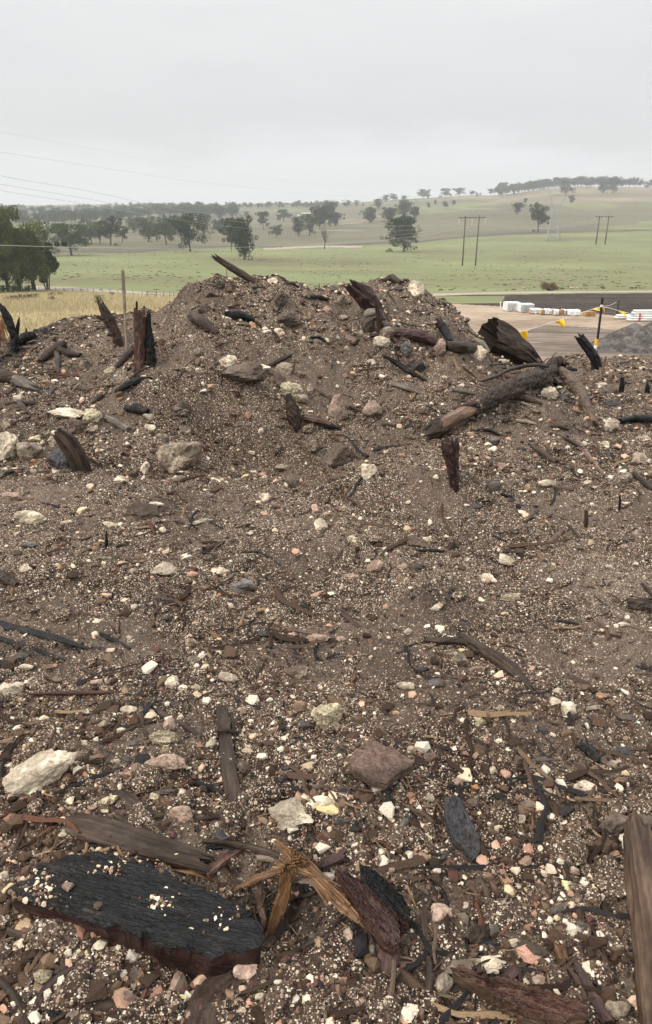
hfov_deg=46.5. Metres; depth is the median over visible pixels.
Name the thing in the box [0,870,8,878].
stone
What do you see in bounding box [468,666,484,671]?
stone
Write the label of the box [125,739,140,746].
stone
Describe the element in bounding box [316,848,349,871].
wood block
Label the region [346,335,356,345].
stone
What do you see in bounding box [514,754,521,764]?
stone
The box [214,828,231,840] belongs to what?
stone
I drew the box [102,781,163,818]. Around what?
splintered board
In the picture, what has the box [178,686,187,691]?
stone
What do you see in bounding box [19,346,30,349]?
stick
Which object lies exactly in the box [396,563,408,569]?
stone
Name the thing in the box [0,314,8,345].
dry frond
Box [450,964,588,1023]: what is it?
bark piece
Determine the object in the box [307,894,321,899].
splinter
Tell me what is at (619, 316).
pipe stack
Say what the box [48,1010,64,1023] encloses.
charcoal
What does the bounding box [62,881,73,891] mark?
stone
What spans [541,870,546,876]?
stone
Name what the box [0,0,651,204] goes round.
sky
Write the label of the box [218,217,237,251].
gum tree
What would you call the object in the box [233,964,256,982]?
stone
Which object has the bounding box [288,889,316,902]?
slab piece
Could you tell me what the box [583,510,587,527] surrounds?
stick
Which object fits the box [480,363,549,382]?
branch
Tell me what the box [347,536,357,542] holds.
stone
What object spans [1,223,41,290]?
gum tree
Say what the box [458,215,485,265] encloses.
power pole
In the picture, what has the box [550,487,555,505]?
twig
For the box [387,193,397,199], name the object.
gum tree
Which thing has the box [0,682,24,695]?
stone
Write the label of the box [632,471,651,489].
stick
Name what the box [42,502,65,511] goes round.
twig
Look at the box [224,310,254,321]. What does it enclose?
burnt log
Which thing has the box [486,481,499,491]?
stone
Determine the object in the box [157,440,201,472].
boulder
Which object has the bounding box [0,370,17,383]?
weathered log
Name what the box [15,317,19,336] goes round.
burnt snag
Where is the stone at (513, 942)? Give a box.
[508,938,519,946]
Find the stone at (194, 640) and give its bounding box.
[185,638,197,646]
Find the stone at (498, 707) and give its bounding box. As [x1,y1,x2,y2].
[495,705,503,710]
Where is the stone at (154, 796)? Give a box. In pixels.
[149,792,159,799]
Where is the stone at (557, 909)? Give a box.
[550,903,570,914]
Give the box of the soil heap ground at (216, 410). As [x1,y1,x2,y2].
[0,274,651,1023]
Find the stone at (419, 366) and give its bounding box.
[410,361,425,371]
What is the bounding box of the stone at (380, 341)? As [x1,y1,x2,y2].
[373,336,389,346]
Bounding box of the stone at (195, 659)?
[187,656,199,662]
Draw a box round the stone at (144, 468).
[140,461,149,473]
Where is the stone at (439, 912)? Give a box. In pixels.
[430,903,452,922]
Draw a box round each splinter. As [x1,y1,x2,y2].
[234,854,300,892]
[261,871,278,882]
[265,848,300,936]
[272,847,314,877]
[273,839,365,927]
[293,876,310,883]
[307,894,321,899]
[408,367,426,379]
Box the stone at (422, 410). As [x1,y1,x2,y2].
[414,407,427,412]
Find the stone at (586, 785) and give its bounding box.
[573,780,597,791]
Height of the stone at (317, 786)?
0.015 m
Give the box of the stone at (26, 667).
[18,664,33,670]
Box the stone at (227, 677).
[218,671,237,682]
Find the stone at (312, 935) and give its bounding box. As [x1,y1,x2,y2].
[308,933,317,937]
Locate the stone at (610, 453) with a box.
[604,451,612,456]
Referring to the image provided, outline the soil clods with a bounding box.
[0,274,651,1023]
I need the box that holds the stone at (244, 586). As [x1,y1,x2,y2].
[230,578,258,593]
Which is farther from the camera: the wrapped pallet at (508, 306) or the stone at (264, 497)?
the wrapped pallet at (508, 306)
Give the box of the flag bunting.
[520,307,651,339]
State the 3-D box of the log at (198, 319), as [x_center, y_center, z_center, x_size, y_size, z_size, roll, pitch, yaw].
[-1.025,-1.574,6.325,0.099,0.163,0.430,-14,26,-32]
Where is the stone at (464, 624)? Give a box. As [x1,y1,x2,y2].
[455,622,469,626]
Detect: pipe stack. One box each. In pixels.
[613,314,630,318]
[626,310,651,320]
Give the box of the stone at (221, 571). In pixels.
[210,567,229,575]
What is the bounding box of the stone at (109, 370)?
[104,366,115,375]
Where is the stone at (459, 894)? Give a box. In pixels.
[454,892,463,897]
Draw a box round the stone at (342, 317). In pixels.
[339,315,348,319]
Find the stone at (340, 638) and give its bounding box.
[336,636,347,641]
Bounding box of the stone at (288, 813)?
[268,797,313,829]
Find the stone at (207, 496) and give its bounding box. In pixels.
[203,493,211,499]
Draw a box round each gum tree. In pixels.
[0,203,38,292]
[0,204,21,281]
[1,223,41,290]
[7,220,55,289]
[36,227,51,241]
[38,241,66,289]
[47,223,68,240]
[48,222,96,254]
[78,219,101,243]
[79,208,91,213]
[92,221,103,243]
[97,215,121,245]
[113,210,124,221]
[115,226,129,241]
[125,217,138,232]
[136,216,155,241]
[147,215,177,244]
[150,223,160,240]
[166,213,207,251]
[168,215,184,239]
[186,206,198,215]
[195,213,214,239]
[201,208,212,217]
[209,219,227,232]
[214,207,224,217]
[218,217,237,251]
[224,214,257,259]
[227,205,240,216]
[255,211,269,225]
[268,224,282,236]
[276,209,291,220]
[291,216,304,236]
[300,214,319,235]
[310,206,331,228]
[325,199,336,225]
[328,212,345,225]
[342,200,351,205]
[358,206,377,222]
[373,198,383,209]
[379,207,402,221]
[380,214,421,251]
[382,194,387,200]
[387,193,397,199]
[394,199,417,215]
[407,206,419,216]
[417,189,430,196]
[439,188,453,196]
[452,188,465,195]
[496,182,508,194]
[512,202,525,214]
[529,202,549,231]
[560,180,575,195]
[568,195,575,202]
[598,181,611,193]
[605,177,623,192]
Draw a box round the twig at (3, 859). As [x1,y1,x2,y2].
[0,848,13,867]
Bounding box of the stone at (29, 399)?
[26,397,34,405]
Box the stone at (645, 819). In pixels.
[638,814,651,829]
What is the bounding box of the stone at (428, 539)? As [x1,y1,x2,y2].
[423,537,432,541]
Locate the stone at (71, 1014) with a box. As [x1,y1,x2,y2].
[65,1010,77,1018]
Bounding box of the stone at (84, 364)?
[79,360,90,371]
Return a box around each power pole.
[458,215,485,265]
[595,216,613,244]
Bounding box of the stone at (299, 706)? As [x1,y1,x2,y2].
[293,701,307,712]
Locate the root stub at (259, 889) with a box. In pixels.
[253,881,266,932]
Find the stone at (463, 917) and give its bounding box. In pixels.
[457,912,468,925]
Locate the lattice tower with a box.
[545,186,569,241]
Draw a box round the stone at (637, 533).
[633,529,641,537]
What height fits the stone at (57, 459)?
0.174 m
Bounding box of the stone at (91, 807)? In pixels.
[87,804,97,809]
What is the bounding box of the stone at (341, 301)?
[336,294,345,307]
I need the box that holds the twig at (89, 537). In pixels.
[81,533,98,540]
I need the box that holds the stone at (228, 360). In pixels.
[219,355,237,366]
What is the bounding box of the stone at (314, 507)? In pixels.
[311,504,318,512]
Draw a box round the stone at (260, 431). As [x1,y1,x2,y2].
[258,428,263,435]
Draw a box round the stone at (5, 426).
[2,421,9,430]
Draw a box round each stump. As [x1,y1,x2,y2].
[97,300,123,346]
[343,279,382,320]
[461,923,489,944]
[626,597,651,611]
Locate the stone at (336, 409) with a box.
[327,393,347,420]
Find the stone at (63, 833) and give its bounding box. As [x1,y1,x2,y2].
[59,830,66,836]
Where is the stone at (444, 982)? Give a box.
[435,972,453,993]
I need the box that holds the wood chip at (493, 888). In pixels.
[488,880,499,897]
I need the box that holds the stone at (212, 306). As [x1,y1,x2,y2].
[208,303,215,310]
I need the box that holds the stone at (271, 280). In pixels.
[267,278,277,284]
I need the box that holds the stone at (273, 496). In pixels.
[270,493,279,498]
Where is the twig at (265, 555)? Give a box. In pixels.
[241,551,285,568]
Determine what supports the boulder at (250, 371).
on the soil heap ground at (216, 410)
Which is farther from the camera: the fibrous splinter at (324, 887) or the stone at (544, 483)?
the stone at (544, 483)
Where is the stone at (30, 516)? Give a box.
[14,510,47,523]
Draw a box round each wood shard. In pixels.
[206,849,240,878]
[476,965,483,974]
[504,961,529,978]
[566,965,587,1005]
[570,956,615,1023]
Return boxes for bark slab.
[335,865,399,956]
[359,863,410,931]
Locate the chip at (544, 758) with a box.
[534,756,560,760]
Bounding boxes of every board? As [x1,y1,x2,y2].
[91,393,103,404]
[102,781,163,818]
[302,414,330,424]
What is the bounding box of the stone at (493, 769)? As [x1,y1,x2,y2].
[489,766,497,773]
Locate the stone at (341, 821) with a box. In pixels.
[338,818,348,824]
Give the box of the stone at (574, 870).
[570,866,579,874]
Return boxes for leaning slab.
[52,428,91,472]
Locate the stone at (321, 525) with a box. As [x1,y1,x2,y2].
[314,518,327,532]
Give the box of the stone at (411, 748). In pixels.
[406,745,415,751]
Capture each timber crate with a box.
[529,308,539,313]
[539,308,551,314]
[551,309,566,315]
[566,309,580,315]
[582,311,595,315]
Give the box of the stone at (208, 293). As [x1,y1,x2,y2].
[204,290,216,297]
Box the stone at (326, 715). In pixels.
[310,703,344,727]
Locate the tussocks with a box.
[50,246,651,290]
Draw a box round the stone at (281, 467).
[274,464,289,470]
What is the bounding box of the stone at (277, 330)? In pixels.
[274,328,283,335]
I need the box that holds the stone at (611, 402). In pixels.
[604,398,621,406]
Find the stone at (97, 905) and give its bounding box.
[93,901,102,909]
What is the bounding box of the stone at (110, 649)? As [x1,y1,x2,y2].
[106,648,114,651]
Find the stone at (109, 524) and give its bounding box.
[102,521,117,526]
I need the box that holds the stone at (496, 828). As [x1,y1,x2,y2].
[494,825,500,833]
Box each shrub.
[0,285,9,291]
[11,286,19,291]
[24,285,31,290]
[239,242,251,259]
[540,281,560,290]
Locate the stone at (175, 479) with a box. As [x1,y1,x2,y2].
[170,475,186,482]
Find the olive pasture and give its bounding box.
[4,198,651,252]
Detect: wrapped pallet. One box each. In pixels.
[503,301,520,311]
[516,303,534,312]
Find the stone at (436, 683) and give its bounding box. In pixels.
[428,678,443,687]
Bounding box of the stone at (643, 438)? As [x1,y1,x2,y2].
[634,435,651,440]
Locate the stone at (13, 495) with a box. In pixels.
[2,492,22,499]
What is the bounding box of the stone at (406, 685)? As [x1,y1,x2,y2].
[398,682,414,689]
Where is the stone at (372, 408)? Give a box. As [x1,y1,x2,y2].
[362,400,381,417]
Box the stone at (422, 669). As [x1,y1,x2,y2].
[416,667,426,672]
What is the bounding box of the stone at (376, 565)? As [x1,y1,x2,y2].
[366,559,383,571]
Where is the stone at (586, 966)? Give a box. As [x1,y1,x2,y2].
[582,961,595,973]
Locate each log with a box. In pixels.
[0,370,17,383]
[5,851,264,978]
[10,375,40,391]
[19,331,38,344]
[65,812,217,874]
[113,377,152,392]
[115,346,133,367]
[187,311,219,334]
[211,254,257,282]
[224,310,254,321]
[393,327,436,346]
[422,364,557,439]
[445,341,484,353]
[472,337,489,354]
[477,317,542,364]
[558,366,598,427]
[618,415,651,422]
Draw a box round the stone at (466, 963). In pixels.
[443,958,479,974]
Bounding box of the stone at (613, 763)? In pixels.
[606,760,617,767]
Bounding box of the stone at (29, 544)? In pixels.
[19,542,35,547]
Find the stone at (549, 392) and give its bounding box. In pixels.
[541,386,558,399]
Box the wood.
[444,795,480,863]
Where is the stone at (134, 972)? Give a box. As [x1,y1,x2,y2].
[129,966,139,982]
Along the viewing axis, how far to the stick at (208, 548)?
3.93 m
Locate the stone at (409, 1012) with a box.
[400,1003,418,1022]
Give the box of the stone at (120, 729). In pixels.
[116,727,125,731]
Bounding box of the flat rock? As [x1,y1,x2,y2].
[348,741,414,789]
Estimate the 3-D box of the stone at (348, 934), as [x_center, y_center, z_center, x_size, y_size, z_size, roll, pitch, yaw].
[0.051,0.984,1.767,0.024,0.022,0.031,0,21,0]
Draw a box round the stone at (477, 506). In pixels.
[473,503,482,508]
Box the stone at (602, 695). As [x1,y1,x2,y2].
[596,693,609,698]
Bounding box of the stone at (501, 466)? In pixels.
[498,463,506,469]
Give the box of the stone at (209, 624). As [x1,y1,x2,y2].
[201,623,217,626]
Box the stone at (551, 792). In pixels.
[544,788,552,795]
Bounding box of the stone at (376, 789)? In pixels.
[372,787,383,791]
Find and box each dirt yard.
[452,304,651,332]
[526,325,651,360]
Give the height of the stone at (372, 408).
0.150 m
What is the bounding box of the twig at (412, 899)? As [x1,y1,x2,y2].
[407,886,432,931]
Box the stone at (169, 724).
[163,717,176,729]
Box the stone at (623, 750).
[614,747,634,754]
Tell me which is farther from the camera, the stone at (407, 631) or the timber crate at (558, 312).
the timber crate at (558, 312)
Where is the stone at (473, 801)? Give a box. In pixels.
[466,797,479,806]
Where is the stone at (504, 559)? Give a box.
[499,554,515,565]
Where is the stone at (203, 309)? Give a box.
[197,304,207,313]
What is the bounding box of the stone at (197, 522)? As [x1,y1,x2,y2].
[183,518,212,526]
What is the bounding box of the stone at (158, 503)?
[149,502,163,505]
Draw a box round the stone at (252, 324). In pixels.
[249,321,255,328]
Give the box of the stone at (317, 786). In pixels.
[312,784,324,789]
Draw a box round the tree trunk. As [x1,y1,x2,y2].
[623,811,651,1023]
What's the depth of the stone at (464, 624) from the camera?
3.12 m
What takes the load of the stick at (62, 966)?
on the soil heap ground at (216, 410)
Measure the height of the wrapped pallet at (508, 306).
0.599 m
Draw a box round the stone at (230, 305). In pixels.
[227,302,234,307]
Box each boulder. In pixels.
[2,748,81,798]
[48,407,84,418]
[122,502,163,519]
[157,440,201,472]
[220,361,266,382]
[277,312,300,328]
[323,443,353,466]
[407,280,425,300]
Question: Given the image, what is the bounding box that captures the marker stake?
[594,297,603,350]
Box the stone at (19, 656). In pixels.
[5,652,29,660]
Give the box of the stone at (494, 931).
[489,924,499,937]
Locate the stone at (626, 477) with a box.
[619,472,632,483]
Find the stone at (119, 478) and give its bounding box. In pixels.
[113,475,128,481]
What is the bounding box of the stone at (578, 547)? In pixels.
[575,544,581,550]
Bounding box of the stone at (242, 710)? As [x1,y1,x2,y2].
[237,707,246,714]
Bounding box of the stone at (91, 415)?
[82,408,102,424]
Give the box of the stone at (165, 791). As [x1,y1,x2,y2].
[155,788,175,794]
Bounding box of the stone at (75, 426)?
[67,418,85,433]
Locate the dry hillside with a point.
(587, 195)
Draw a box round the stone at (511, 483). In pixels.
[505,480,518,487]
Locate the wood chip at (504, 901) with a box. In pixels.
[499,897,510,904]
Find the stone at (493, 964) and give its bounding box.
[481,955,506,973]
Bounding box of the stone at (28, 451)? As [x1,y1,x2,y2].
[16,442,42,459]
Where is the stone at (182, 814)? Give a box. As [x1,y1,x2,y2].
[168,806,192,822]
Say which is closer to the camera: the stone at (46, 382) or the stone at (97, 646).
the stone at (97, 646)
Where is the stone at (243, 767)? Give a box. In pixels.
[236,761,249,775]
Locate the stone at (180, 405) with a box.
[172,400,190,413]
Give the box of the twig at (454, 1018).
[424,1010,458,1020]
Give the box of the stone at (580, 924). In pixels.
[576,921,584,930]
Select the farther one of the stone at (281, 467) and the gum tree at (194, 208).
the gum tree at (194, 208)
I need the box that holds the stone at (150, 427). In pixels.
[145,424,155,430]
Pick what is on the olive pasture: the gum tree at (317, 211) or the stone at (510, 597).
the gum tree at (317, 211)
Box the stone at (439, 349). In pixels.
[433,338,445,355]
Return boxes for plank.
[43,386,57,397]
[54,351,61,372]
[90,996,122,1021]
[104,415,131,431]
[216,703,246,828]
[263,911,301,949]
[328,604,360,627]
[390,381,422,394]
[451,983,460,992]
[452,388,476,394]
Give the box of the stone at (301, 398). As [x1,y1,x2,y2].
[294,394,307,403]
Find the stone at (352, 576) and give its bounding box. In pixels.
[341,574,359,579]
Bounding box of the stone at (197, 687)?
[191,684,199,690]
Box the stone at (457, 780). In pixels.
[453,777,463,785]
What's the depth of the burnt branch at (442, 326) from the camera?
6.57 m
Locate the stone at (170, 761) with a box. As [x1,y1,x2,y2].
[144,754,186,769]
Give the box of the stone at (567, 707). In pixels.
[560,701,576,715]
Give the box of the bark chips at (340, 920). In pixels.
[0,274,651,1023]
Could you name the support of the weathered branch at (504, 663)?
on the soil heap ground at (216, 410)
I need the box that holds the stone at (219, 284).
[212,279,224,288]
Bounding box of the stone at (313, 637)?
[306,633,330,642]
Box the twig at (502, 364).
[489,363,515,365]
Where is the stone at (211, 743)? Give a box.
[206,738,216,747]
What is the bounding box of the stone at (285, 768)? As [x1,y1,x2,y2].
[281,766,290,770]
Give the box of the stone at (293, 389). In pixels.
[280,381,302,398]
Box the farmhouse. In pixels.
[297,212,312,215]
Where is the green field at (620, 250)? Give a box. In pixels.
[0,199,651,303]
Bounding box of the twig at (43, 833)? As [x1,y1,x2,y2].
[25,825,55,846]
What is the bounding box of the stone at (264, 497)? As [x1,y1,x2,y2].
[259,493,270,501]
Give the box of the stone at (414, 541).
[405,535,429,546]
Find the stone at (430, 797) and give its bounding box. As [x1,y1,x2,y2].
[425,793,434,801]
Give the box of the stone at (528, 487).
[525,484,531,491]
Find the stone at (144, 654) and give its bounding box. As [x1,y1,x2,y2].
[140,651,157,657]
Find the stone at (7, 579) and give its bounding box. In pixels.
[0,570,19,586]
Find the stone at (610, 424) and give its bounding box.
[604,418,619,431]
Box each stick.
[0,353,16,358]
[4,471,14,475]
[6,385,16,394]
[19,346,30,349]
[25,690,114,694]
[53,960,72,974]
[80,668,102,676]
[113,812,149,829]
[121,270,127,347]
[129,365,153,378]
[133,524,158,528]
[135,704,148,738]
[143,702,202,737]
[193,780,223,795]
[195,813,219,821]
[201,538,235,551]
[205,627,225,644]
[230,711,236,751]
[256,855,274,862]
[271,328,279,339]
[286,282,298,287]
[306,830,324,856]
[310,295,328,300]
[310,336,329,344]
[323,423,340,429]
[323,693,372,698]
[349,405,360,411]
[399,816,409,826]
[415,549,445,552]
[476,428,499,435]
[483,531,505,541]
[502,417,515,422]
[513,394,541,405]
[515,401,531,406]
[516,419,535,424]
[529,444,557,462]
[540,521,574,551]
[549,432,580,446]
[550,424,569,429]
[556,619,578,624]
[566,523,590,548]
[576,439,604,475]
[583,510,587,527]
[601,356,606,374]
[606,371,613,383]
[618,377,624,392]
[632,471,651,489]
[641,583,651,595]
[645,383,649,393]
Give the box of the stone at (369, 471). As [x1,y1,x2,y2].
[361,464,376,480]
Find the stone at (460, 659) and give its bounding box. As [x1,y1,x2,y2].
[451,652,466,666]
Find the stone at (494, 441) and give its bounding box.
[488,437,498,445]
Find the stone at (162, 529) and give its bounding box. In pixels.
[159,527,166,532]
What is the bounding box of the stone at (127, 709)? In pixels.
[120,706,136,713]
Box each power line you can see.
[0,175,446,225]
[0,224,483,248]
[2,152,541,196]
[2,184,456,230]
[3,132,540,189]
[4,191,484,235]
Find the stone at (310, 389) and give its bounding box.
[306,385,314,394]
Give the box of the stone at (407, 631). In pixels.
[404,628,411,634]
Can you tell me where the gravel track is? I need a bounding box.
[28,246,651,295]
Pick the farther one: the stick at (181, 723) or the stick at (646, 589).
the stick at (646, 589)
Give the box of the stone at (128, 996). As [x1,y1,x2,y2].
[112,990,140,1002]
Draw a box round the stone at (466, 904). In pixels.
[462,902,468,908]
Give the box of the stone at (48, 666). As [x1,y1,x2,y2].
[42,664,56,669]
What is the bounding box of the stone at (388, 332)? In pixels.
[380,326,395,338]
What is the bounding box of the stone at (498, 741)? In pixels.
[495,738,502,743]
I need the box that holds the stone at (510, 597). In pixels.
[501,593,520,600]
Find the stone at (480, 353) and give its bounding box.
[473,345,486,360]
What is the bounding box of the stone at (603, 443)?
[600,441,609,447]
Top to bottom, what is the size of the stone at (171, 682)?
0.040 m
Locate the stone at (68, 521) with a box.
[60,520,72,523]
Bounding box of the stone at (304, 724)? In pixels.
[300,720,313,728]
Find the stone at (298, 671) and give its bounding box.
[285,665,308,677]
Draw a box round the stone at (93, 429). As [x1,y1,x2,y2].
[87,425,97,431]
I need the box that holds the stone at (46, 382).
[41,380,50,385]
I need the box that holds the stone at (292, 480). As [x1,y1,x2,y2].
[285,474,300,487]
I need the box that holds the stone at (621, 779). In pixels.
[613,777,625,782]
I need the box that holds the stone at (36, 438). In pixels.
[28,435,40,441]
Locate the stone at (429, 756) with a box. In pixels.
[423,752,438,761]
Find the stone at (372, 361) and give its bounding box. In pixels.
[366,359,375,363]
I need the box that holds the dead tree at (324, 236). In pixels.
[320,225,329,248]
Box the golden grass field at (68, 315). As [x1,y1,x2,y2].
[0,292,175,337]
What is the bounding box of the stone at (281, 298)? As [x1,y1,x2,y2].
[274,292,287,305]
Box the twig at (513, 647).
[500,642,523,651]
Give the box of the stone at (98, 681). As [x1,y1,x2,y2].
[90,679,103,684]
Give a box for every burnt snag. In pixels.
[0,303,19,352]
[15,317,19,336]
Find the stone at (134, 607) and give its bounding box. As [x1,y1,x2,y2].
[131,604,137,610]
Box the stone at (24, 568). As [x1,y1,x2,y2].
[19,564,31,571]
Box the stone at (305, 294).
[301,290,310,299]
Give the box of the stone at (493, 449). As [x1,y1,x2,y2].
[488,446,496,452]
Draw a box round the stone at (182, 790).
[177,788,185,794]
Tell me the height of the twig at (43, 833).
0.042 m
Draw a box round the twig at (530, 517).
[523,509,538,522]
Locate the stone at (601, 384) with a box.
[595,382,606,386]
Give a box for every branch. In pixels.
[0,620,91,649]
[0,636,64,660]
[0,976,29,1023]
[30,965,76,1023]
[99,632,131,650]
[203,838,279,858]
[206,845,238,849]
[383,354,424,380]
[424,955,434,1007]
[425,637,464,644]
[427,949,482,955]
[435,318,452,340]
[458,631,535,691]
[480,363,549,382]
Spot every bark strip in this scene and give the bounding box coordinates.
[172,867,215,881]
[564,673,591,686]
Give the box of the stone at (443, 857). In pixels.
[440,854,445,861]
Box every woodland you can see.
[0,200,326,211]
[7,201,239,224]
[494,175,651,195]
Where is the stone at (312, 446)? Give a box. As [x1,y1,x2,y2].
[306,440,319,451]
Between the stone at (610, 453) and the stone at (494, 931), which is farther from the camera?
the stone at (610, 453)
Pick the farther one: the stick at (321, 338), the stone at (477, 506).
the stick at (321, 338)
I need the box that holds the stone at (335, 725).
[323,722,340,730]
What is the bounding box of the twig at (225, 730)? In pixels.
[214,728,237,733]
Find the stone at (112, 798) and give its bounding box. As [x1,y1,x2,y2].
[97,795,117,804]
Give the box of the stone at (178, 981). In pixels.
[169,971,187,989]
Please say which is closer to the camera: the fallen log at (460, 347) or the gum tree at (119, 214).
the fallen log at (460, 347)
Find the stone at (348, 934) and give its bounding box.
[343,927,352,940]
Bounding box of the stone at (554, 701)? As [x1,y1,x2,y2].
[548,697,560,704]
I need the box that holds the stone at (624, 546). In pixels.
[621,544,627,549]
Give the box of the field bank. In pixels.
[51,229,651,252]
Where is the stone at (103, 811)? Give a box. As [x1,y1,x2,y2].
[100,809,108,813]
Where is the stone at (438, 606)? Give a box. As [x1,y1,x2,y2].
[431,602,442,609]
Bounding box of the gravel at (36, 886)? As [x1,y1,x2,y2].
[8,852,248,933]
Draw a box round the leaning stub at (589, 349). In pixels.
[574,333,601,369]
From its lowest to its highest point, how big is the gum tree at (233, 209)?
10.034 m
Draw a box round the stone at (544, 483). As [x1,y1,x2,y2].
[538,479,555,487]
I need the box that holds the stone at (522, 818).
[519,815,525,823]
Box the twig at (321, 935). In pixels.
[295,931,326,951]
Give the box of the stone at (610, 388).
[601,384,617,394]
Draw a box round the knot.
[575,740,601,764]
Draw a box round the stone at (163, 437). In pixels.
[155,433,167,440]
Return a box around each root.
[38,340,67,362]
[55,345,81,357]
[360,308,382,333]
[374,295,381,332]
[441,435,459,492]
[464,781,512,801]
[546,356,567,366]
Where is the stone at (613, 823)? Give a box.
[598,813,630,834]
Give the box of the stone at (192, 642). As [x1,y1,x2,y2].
[187,638,196,645]
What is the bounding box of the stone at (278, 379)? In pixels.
[273,373,285,387]
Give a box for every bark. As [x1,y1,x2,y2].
[16,399,28,413]
[183,970,244,1023]
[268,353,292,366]
[283,393,301,432]
[382,274,402,284]
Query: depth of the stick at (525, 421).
5.90 m
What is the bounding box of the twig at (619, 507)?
[618,495,620,511]
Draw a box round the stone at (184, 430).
[179,427,190,434]
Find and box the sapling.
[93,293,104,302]
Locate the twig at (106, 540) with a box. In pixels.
[104,531,107,547]
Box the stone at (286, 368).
[275,362,294,375]
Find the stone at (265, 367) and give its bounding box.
[261,364,270,370]
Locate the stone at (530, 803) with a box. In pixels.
[520,798,535,808]
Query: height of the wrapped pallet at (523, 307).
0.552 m
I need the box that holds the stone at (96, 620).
[92,618,101,623]
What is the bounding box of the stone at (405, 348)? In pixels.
[399,342,411,357]
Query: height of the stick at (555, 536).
0.141 m
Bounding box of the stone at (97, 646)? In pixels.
[92,644,105,649]
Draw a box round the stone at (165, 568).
[150,562,178,574]
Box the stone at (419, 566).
[412,563,425,569]
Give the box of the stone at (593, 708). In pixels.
[586,705,599,710]
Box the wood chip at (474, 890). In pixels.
[467,883,480,899]
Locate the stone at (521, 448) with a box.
[516,446,525,450]
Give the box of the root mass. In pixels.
[532,373,562,390]
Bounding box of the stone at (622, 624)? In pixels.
[617,622,630,626]
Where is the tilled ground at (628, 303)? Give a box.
[446,293,651,315]
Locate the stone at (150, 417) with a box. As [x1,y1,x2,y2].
[143,414,154,421]
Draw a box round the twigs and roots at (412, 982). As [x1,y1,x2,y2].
[0,274,651,1023]
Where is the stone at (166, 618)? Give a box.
[161,616,171,620]
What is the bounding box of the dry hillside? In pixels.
[55,187,651,226]
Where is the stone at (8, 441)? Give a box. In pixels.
[0,431,18,461]
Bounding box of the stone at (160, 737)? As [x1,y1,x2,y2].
[149,730,177,745]
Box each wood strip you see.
[5,927,26,939]
[377,946,399,975]
[418,893,427,940]
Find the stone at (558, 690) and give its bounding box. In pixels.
[553,688,562,693]
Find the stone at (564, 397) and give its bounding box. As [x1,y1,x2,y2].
[560,393,568,400]
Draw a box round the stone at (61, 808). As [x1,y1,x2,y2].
[59,804,73,811]
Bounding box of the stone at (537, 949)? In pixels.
[515,940,548,956]
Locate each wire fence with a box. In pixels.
[38,287,93,290]
[102,288,146,294]
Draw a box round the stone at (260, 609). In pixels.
[257,607,265,612]
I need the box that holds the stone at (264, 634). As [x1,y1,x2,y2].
[256,631,272,637]
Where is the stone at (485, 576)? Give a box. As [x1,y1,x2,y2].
[479,573,496,582]
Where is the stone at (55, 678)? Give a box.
[50,676,60,682]
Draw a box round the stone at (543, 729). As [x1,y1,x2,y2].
[538,726,547,733]
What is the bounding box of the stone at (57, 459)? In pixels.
[46,449,68,469]
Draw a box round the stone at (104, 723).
[98,720,114,727]
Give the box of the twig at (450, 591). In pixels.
[429,588,452,599]
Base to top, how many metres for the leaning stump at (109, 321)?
0.556 m
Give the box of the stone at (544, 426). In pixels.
[540,424,550,429]
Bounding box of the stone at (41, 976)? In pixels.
[33,969,52,983]
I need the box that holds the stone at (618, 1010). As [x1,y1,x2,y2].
[605,1000,631,1020]
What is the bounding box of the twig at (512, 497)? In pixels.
[501,493,537,508]
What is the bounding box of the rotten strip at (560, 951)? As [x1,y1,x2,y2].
[552,928,568,963]
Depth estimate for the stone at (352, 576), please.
3.57 m
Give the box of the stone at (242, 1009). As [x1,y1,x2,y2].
[236,1007,246,1013]
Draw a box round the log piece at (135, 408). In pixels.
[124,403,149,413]
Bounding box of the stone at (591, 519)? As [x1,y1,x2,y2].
[588,517,596,520]
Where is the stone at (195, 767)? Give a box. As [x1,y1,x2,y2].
[192,763,198,770]
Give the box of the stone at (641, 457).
[631,453,648,463]
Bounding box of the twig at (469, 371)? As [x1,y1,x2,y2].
[462,366,475,378]
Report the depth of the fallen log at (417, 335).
6.41 m
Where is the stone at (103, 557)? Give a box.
[97,556,111,558]
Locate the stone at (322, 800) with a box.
[309,795,332,806]
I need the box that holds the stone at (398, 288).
[394,285,402,291]
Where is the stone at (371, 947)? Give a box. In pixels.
[368,943,378,954]
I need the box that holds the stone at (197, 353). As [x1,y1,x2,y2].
[194,349,201,357]
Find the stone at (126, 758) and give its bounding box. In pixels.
[120,756,130,761]
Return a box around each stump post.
[133,308,145,370]
[145,313,156,366]
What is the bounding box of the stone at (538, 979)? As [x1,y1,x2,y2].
[532,975,544,983]
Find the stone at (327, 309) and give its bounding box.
[323,306,331,312]
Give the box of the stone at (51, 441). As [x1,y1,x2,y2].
[47,436,56,446]
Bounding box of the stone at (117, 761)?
[113,758,119,763]
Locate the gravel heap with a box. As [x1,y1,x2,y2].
[591,322,651,353]
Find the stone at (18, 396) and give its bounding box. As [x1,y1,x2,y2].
[13,393,23,401]
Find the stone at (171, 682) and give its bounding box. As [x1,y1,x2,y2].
[165,675,179,688]
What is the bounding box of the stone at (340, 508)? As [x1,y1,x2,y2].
[333,506,353,511]
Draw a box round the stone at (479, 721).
[473,716,486,726]
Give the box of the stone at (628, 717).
[617,714,634,720]

